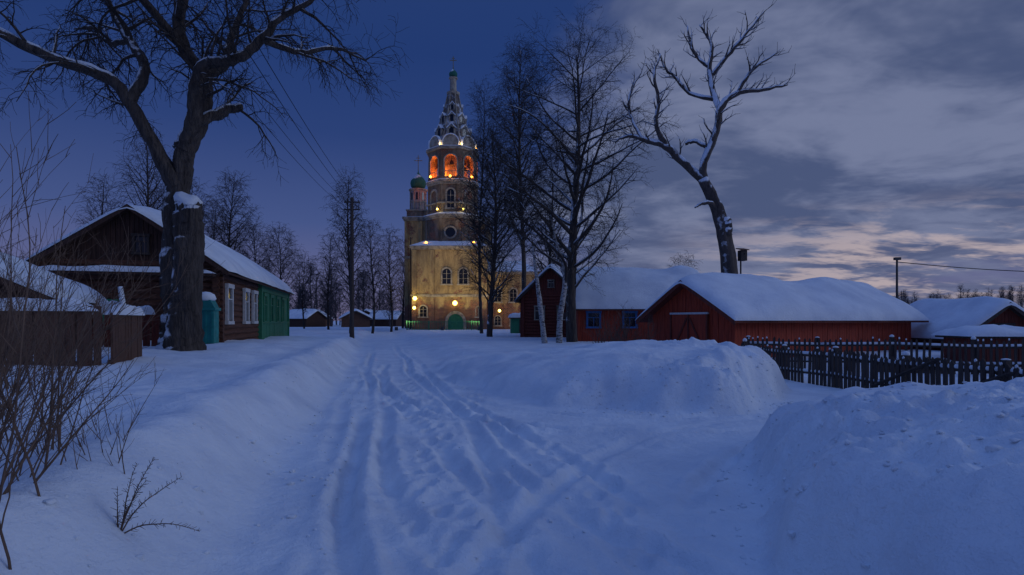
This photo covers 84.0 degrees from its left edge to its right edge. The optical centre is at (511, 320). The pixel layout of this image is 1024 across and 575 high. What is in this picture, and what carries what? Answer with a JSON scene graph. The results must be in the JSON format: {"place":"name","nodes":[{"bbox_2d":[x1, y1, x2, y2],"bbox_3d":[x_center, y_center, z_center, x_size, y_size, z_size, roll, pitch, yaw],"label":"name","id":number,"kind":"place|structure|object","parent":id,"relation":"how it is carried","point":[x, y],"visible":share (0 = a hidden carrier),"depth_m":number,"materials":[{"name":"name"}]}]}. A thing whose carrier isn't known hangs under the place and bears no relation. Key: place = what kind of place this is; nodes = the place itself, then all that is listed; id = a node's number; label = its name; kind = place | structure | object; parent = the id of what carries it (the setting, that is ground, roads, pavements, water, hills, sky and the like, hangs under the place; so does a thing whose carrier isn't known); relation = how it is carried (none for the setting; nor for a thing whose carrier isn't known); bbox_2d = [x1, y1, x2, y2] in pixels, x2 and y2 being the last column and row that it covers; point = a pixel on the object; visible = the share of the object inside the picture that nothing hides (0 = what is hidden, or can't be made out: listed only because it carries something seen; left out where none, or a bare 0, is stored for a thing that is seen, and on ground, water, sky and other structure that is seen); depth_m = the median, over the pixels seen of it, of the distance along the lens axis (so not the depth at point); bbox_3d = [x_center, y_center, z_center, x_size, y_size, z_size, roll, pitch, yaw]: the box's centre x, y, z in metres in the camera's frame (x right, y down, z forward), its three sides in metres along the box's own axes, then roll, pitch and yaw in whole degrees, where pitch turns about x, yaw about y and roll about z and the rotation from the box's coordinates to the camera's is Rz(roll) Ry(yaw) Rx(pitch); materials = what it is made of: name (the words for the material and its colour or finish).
{"place":"outdoors","nodes":[
{"label":"outdoors","id":0,"kind":"place"},
{"bbox_2d":[0,321,1023,574],"bbox_3d":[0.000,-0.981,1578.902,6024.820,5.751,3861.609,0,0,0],"label":"snow ground","id":1,"kind":"structure","parent":0,"point":[640,487],"depth_m":5.30,"materials":[{"name":"white snow"}]},
{"bbox_2d":[0,205,73,390],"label":"bare shrub","id":2,"kind":"object","parent":1,"relation":"on","point":[27,311],"visible":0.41,"depth_m":8.06,"materials":[{"name":"brown plant"}]},
{"bbox_2d":[0,297,101,365],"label":"board fence","id":3,"kind":"object","parent":1,"relation":"on","point":[81,313],"visible":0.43,"depth_m":11.38,"materials":[{"name":"brown wood"}]},
{"bbox_2d":[0,253,107,348],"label":"wooden outbuilding","id":4,"kind":"structure","parent":1,"relation":"on","point":[79,290],"depth_m":14.52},
{"bbox_2d":[20,359,162,473],"bbox_3d":[-3.405,0.733,4.637,0.955,0.932,2.191,0,0,-40],"label":"bare shrub","id":5,"kind":"object","parent":1,"relation":"on","point":[80,445],"visible":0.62,"depth_m":4.21,"materials":[{"name":"brown plant"}]},
{"bbox_2d":[72,170,130,226],"bbox_3d":[-36.019,-6.233,50.308,5.266,14.089,5.365,0,0,0],"label":"bare birch tree","id":6,"kind":"object","parent":1,"relation":"on","point":[95,208],"visible":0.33,"depth_m":49.89,"materials":[{"name":"brown plant"}]},
{"bbox_2d":[0,91,220,569],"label":"bare shrub","id":7,"kind":"object","parent":1,"relation":"on","point":[8,404],"visible":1,"depth_m":3.48,"materials":[{"name":"brown plant"}]},
{"bbox_2d":[118,286,125,304],"bbox_3d":[-10.478,0.129,15.600,1.057,2.169,0.951,0,0,0],"label":"leaning post","id":8,"kind":"object","parent":1,"relation":"on","point":[122,291],"visible":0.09,"depth_m":15.79,"materials":[{"name":"grey wood"}]},
{"bbox_2d":[104,304,144,363],"bbox_3d":[-8.543,0.675,12.591,0.220,2.054,1.729,0,0,-16],"label":"board fence","id":9,"kind":"object","parent":1,"relation":"on","point":[122,332],"visible":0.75,"depth_m":12.46,"materials":[{"name":"brown wood"}]},
{"bbox_2d":[92,300,158,346],"bbox_3d":[-12.002,0.546,16.890,2.647,2.315,0.220,0,0,-21],"label":"wooden fence","id":10,"kind":"object","parent":1,"relation":"on","point":[155,328],"visible":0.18,"depth_m":17.20,"materials":[{"name":"brown wood"}]},
{"bbox_2d":[111,119,172,210],"bbox_3d":[-33.485,-8.727,52.373,6.371,19.126,5.921,0,0,-25],"label":"bare birch tree","id":11,"kind":"object","parent":1,"relation":"on","point":[148,196],"visible":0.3,"depth_m":51.44,"materials":[{"name":"brown plant"}]},
{"bbox_2d":[37,211,258,343],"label":"walls","id":12,"kind":"structure","parent":1,"relation":"on","point":[113,232],"depth_m":21.30,"materials":[{"name":"brown wood"}]},
{"bbox_2d":[47,270,215,276],"bbox_3d":[-14.097,-1.720,20.888,5.800,0.080,0.650,0,0,-14],"label":"gable ledge","id":13,"kind":"object","parent":12,"relation":"attached to","point":[132,273],"visible":0.43,"depth_m":20.70,"materials":[{"name":"brown wood"}]},
{"bbox_2d":[39,265,215,273],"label":"ledge snow","id":14,"kind":"structure","parent":13,"relation":"on","point":[125,268],"depth_m":20.46,"materials":[{"name":"white snow"}]},
{"bbox_2d":[27,204,293,294],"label":"roof","id":15,"kind":"structure","parent":12,"relation":"on","point":[101,222],"depth_m":20.81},
{"bbox_2d":[25,205,294,293],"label":"roof snow","id":16,"kind":"structure","parent":15,"relation":"on","point":[228,258],"depth_m":23.31,"materials":[{"name":"white snow"}]},
{"bbox_2d":[102,233,284,323],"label":"windows","id":17,"kind":"structure","parent":12,"relation":"attached to","point":[229,303],"depth_m":26.07,"materials":[{"name":"white paint"}]},
{"bbox_2d":[257,284,288,338],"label":"green cladding","id":18,"kind":"structure","parent":12,"relation":"attached to","point":[269,329],"depth_m":33.37,"materials":[{"name":"paint"}]},
{"bbox_2d":[110,458,199,532],"bbox_3d":[-2.207,1.084,3.537,0.537,0.499,0.162,0,0,0],"label":"dry weed","id":19,"kind":"object","parent":1,"relation":"on","point":[126,510],"visible":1,"depth_m":3.50,"materials":[{"name":"brown plant"}]},
{"bbox_2d":[137,157,172,209],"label":"bare birch tree","id":20,"kind":"object","parent":1,"relation":"on","point":[156,195],"visible":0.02,"depth_m":59.30,"materials":[{"name":"brown plant"}]},
{"bbox_2d":[0,0,413,350],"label":"bare linden tree","id":21,"kind":"object","parent":1,"relation":"on","point":[182,214],"visible":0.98,"depth_m":16.61,"materials":[{"name":"brown plant"}]},
{"bbox_2d":[190,177,230,241],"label":"bare birch tree","id":22,"kind":"object","parent":1,"relation":"on","point":[192,187],"visible":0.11,"depth_m":58.04,"materials":[{"name":"brown plant"}]},
{"bbox_2d":[202,292,220,343],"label":"turquoise gate","id":23,"kind":"structure","parent":1,"relation":"on","point":[211,309],"depth_m":19.79,"materials":[{"name":"paint"}]},
{"bbox_2d":[203,196,236,248],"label":"bare birch tree","id":24,"kind":"object","parent":1,"relation":"on","point":[214,211],"visible":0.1,"depth_m":65.94,"materials":[{"name":"brown plant"}]},
{"bbox_2d":[203,166,267,268],"bbox_3d":[-29.620,-7.635,60.071,6.164,17.152,7.034,0,0,33],"label":"bare birch tree","id":25,"kind":"object","parent":1,"relation":"on","point":[232,242],"visible":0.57,"depth_m":59.89,"materials":[{"name":"brown plant"}]},
{"bbox_2d":[235,213,278,271],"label":"bare birch tree","id":26,"kind":"object","parent":1,"relation":"on","point":[262,244],"visible":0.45,"depth_m":71.88,"materials":[{"name":"brown plant"}]},
{"bbox_2d":[257,221,303,306],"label":"bare birch tree","id":27,"kind":"object","parent":1,"relation":"on","point":[282,267],"visible":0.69,"depth_m":80.02,"materials":[{"name":"brown plant"}]},
{"bbox_2d":[287,249,318,328],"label":"bare birch tree","id":28,"kind":"object","parent":1,"relation":"on","point":[302,290],"visible":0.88,"depth_m":94.97,"materials":[{"name":"brown plant"}]},
{"bbox_2d":[289,311,325,326],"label":"walls","id":29,"kind":"structure","parent":1,"relation":"on","point":[317,319],"depth_m":126.77,"materials":[{"name":"brown wood"}]},
{"bbox_2d":[289,309,326,318],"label":"roof snow","id":30,"kind":"structure","parent":29,"relation":"on","point":[294,314],"depth_m":126.80,"materials":[{"name":"white snow"}]},
{"bbox_2d":[310,232,343,329],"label":"bare birch tree","id":31,"kind":"object","parent":1,"relation":"on","point":[328,293],"visible":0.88,"depth_m":87.94,"materials":[{"name":"brown plant"}]},
{"bbox_2d":[318,164,373,332],"bbox_3d":[-17.850,-7.642,62.027,5.623,19.409,5.460,0,0,25],"label":"bare larch tree","id":32,"kind":"object","parent":1,"relation":"on","point":[346,235],"visible":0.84,"depth_m":61.98,"materials":[{"name":"brown plant"}]},
{"bbox_2d":[344,197,359,337],"bbox_3d":[-12.100,-3.650,43.000,1.200,11.300,0.388,0,0,0],"label":"utility pole","id":33,"kind":"object","parent":1,"relation":"on","point":[351,202],"visible":0.92,"depth_m":42.88,"materials":[{"name":"brown wood"}]},
{"bbox_2d":[161,0,1023,271],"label":"overhead wires","id":34,"kind":"object","parent":33,"relation":"attached to","point":[309,130],"visible":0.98,"depth_m":16.36,"materials":[{"name":"black metal"}]},
{"bbox_2d":[341,311,369,326],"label":"walls","id":35,"kind":"structure","parent":1,"relation":"on","point":[361,320],"depth_m":122.14,"materials":[{"name":"brown wood"}]},
{"bbox_2d":[339,309,371,317],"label":"roof snow","id":36,"kind":"structure","parent":35,"relation":"on","point":[348,312],"depth_m":121.86,"materials":[{"name":"white snow"}]},
{"bbox_2d":[354,219,391,333],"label":"bare birch tree","id":37,"kind":"object","parent":1,"relation":"on","point":[373,292],"visible":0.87,"depth_m":75.01,"materials":[{"name":"brown plant"}]},
{"bbox_2d":[370,314,404,325],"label":"walls","id":38,"kind":"structure","parent":1,"relation":"on","point":[398,322],"depth_m":135.82,"materials":[{"name":"brown wood"}]},
{"bbox_2d":[369,310,401,318],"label":"roof snow","id":39,"kind":"structure","parent":38,"relation":"on","point":[380,314],"depth_m":136.42,"materials":[{"name":"white snow"}]},
{"bbox_2d":[372,224,409,331],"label":"bare birch tree","id":40,"kind":"object","parent":1,"relation":"on","point":[389,283],"visible":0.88,"depth_m":84.75,"materials":[{"name":"brown plant"}]},
{"bbox_2d":[392,235,404,327],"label":"bare birch tree","id":41,"kind":"object","parent":1,"relation":"on","point":[402,293],"visible":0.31,"depth_m":109.68,"materials":[{"name":"plant"}]},
{"bbox_2d":[410,237,410,328],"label":"utility pole","id":42,"kind":"object","parent":1,"relation":"on","point":[410,283],"visible":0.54,"depth_m":87.39,"materials":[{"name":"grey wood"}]},
{"bbox_2d":[406,320,478,329],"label":"churchyard fence","id":43,"kind":"object","parent":1,"relation":"on","point":[409,321],"visible":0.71,"depth_m":78.99,"materials":[{"name":"green paint"}]},
{"bbox_2d":[395,56,540,329],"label":"church with bell tower","id":44,"kind":"structure","parent":1,"relation":"on","point":[437,295],"depth_m":87.25,"materials":[{"name":"beige paint"}]},
{"bbox_2d":[448,314,462,328],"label":"entrance door","id":45,"kind":"structure","parent":44,"relation":"in","point":[454,318],"depth_m":85.24,"materials":[{"name":"green paint"}]},
{"bbox_2d":[411,104,516,324],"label":"windows","id":46,"kind":"structure","parent":44,"relation":"in","point":[450,232],"depth_m":87.22,"materials":[{"name":"black glass"}]},
{"bbox_2d":[444,74,523,333],"bbox_3d":[-2.947,-11.661,57.630,7.477,26.143,7.086,0,0,-25],"label":"bare birch tree","id":47,"kind":"object","parent":1,"relation":"on","point":[479,272],"visible":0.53,"depth_m":57.79,"materials":[{"name":"brown plant"}]},
{"bbox_2d":[442,117,541,336],"bbox_3d":[-1.282,-7.481,45.944,7.221,17.784,7.258,0,0,39],"label":"bare birch tree","id":48,"kind":"object","parent":1,"relation":"on","point":[494,244],"visible":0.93,"depth_m":45.57,"materials":[{"name":"brown plant"}]},
{"bbox_2d":[508,313,519,332],"bbox_3d":[1.100,0.520,60.000,3.000,2.959,2.500,0,0,-3],"label":"green kiosk","id":49,"kind":"object","parent":1,"relation":"on","point":[514,318],"visible":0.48,"depth_m":58.95,"materials":[{"name":"paint"}]},
{"bbox_2d":[466,201,572,342],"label":"leaning birch trees","id":50,"kind":"object","parent":1,"relation":"on","point":[559,334],"visible":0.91,"depth_m":33.20,"materials":[{"name":"white plant"}]},
{"bbox_2d":[475,30,570,288],"bbox_3d":[0.722,-13.334,56.085,9.786,29.486,9.093,0,0,-32],"label":"bare birch tree","id":51,"kind":"object","parent":1,"relation":"on","point":[521,150],"visible":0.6,"depth_m":55.80,"materials":[{"name":"brown plant"}]},
{"bbox_2d":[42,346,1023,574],"bbox_3d":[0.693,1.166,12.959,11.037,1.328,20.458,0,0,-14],"label":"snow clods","id":52,"kind":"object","parent":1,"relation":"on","point":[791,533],"visible":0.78,"depth_m":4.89,"materials":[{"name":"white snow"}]},
{"bbox_2d":[520,268,565,336],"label":"walls","id":53,"kind":"structure","parent":1,"relation":"on","point":[529,326],"depth_m":45.09,"materials":[{"name":"red wood"}]},
{"bbox_2d":[514,264,562,300],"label":"roof snow","id":54,"kind":"structure","parent":53,"relation":"on","point":[531,282],"depth_m":44.75,"materials":[{"name":"white snow"}]},
{"bbox_2d":[515,266,562,302],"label":"roof","id":55,"kind":"structure","parent":53,"relation":"on","point":[533,283],"depth_m":44.83,"materials":[{"name":"grey wood"}]},
{"bbox_2d":[534,280,565,319],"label":"windows","id":56,"kind":"structure","parent":53,"relation":"attached to","point":[550,285],"depth_m":44.93,"materials":[{"name":"blue glass"}]},
{"bbox_2d":[515,143,583,280],"bbox_3d":[3.772,-8.982,59.707,8.028,20.784,7.630,0,0,31],"label":"bare birch tree","id":57,"kind":"object","parent":1,"relation":"on","point":[555,258],"visible":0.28,"depth_m":59.71,"materials":[{"name":"brown plant"}]},
{"bbox_2d":[465,0,681,341],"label":"bare broadleaf tree","id":58,"kind":"object","parent":1,"relation":"on","point":[576,158],"visible":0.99,"depth_m":34.53,"materials":[{"name":"brown plant"}]},
{"bbox_2d":[289,257,906,326],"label":"distant tree line","id":59,"kind":"object","parent":1,"relation":"on","point":[356,305],"visible":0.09,"depth_m":141.09,"materials":[{"name":"brown plant"}]},
{"bbox_2d":[576,311,652,340],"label":"walls","id":60,"kind":"structure","parent":1,"relation":"on","point":[582,335],"depth_m":36.29,"materials":[{"name":"red wood"}]},
{"bbox_2d":[563,301,644,312],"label":"roof","id":61,"kind":"structure","parent":60,"relation":"on","point":[603,309],"depth_m":35.82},
{"bbox_2d":[586,311,637,327],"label":"windows","id":62,"kind":"structure","parent":60,"relation":"attached to","point":[589,314],"depth_m":36.21,"materials":[{"name":"blue paint"}]},
{"bbox_2d":[576,265,698,308],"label":"roof snow","id":63,"kind":"structure","parent":60,"relation":"on","point":[635,288],"depth_m":37.22,"materials":[{"name":"white snow"}]},
{"bbox_2d":[584,304,659,343],"bbox_3d":[4.425,0.359,22.802,3.328,2.364,3.594,0,0,0],"label":"brown shrub","id":64,"kind":"object","parent":1,"relation":"on","point":[621,327],"visible":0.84,"depth_m":22.77,"materials":[{"name":"brown plant"}]},
{"bbox_2d":[669,250,702,270],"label":"bare birch tree","id":65,"kind":"object","parent":1,"relation":"on","point":[689,261],"visible":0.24,"depth_m":74.86,"materials":[{"name":"plant"}]},
{"bbox_2d":[606,1,794,273],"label":"bare pruned tree","id":66,"kind":"object","parent":1,"relation":"on","point":[724,230],"visible":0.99,"depth_m":29.82,"materials":[{"name":"brown plant"}]},
{"bbox_2d":[736,248,748,273],"bbox_3d":[12.152,-0.975,29.990,0.480,5.750,0.500,0,0,-11],"label":"birdhouse","id":67,"kind":"object","parent":1,"relation":"on","point":[742,254],"visible":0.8,"depth_m":29.86,"materials":[{"name":"grey wood"}]},
{"bbox_2d":[635,272,930,356],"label":"red shed","id":68,"kind":"structure","parent":1,"relation":"on","point":[718,307],"depth_m":23.10,"materials":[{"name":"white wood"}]},
{"bbox_2d":[670,312,708,340],"bbox_3d":[7.128,0.560,22.964,0.100,1.780,2.100,0,0,-27],"label":"double door","id":69,"kind":"structure","parent":68,"relation":"in","point":[684,325],"depth_m":22.90,"materials":[{"name":"red wood"}]},
{"bbox_2d":[741,338,1023,388],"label":"picket fence","id":70,"kind":"object","parent":1,"relation":"on","point":[834,376],"visible":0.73,"depth_m":13.05,"materials":[{"name":"grey wood"}]},
{"bbox_2d":[746,334,1023,374],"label":"picket fence","id":71,"kind":"object","parent":1,"relation":"on","point":[974,346],"visible":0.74,"depth_m":18.40,"materials":[{"name":"grey wood"}]},
{"bbox_2d":[893,257,900,298],"bbox_3d":[20.250,-0.660,29.940,0.300,5.320,0.260,0,0,0],"label":"lamp pole","id":72,"kind":"object","parent":1,"relation":"on","point":[896,258],"visible":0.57,"depth_m":29.95,"materials":[{"name":"metal"}]},
{"bbox_2d":[895,284,1023,307],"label":"distant forest","id":73,"kind":"object","parent":1,"relation":"on","point":[1010,296],"visible":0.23,"depth_m":221.66,"materials":[{"name":"brown plant"}]},
{"bbox_2d":[909,296,1023,349],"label":"wooden barn","id":74,"kind":"structure","parent":1,"relation":"on","point":[942,314],"depth_m":24.84,"materials":[{"name":"brown wood"}]},
{"bbox_2d":[992,323,1015,325],"bbox_3d":[20.702,0.850,23.955,1.000,1.500,0.050,0,0,-2],"label":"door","id":75,"kind":"structure","parent":74,"relation":"in","point":[1011,324],"depth_m":23.93,"materials":[{"name":"red wood"}]},
{"bbox_2d":[932,324,1023,366],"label":"woodshed","id":76,"kind":"object","parent":1,"relation":"on","point":[1000,334],"visible":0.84,"depth_m":20.72,"materials":[{"name":"grey wood"}]},
{"bbox_2d":[0,0,1023,320],"label":"sky","id":77,"kind":"structure","parent":0,"point":[897,130],"materials":[{"name":"blue"}]}
]}

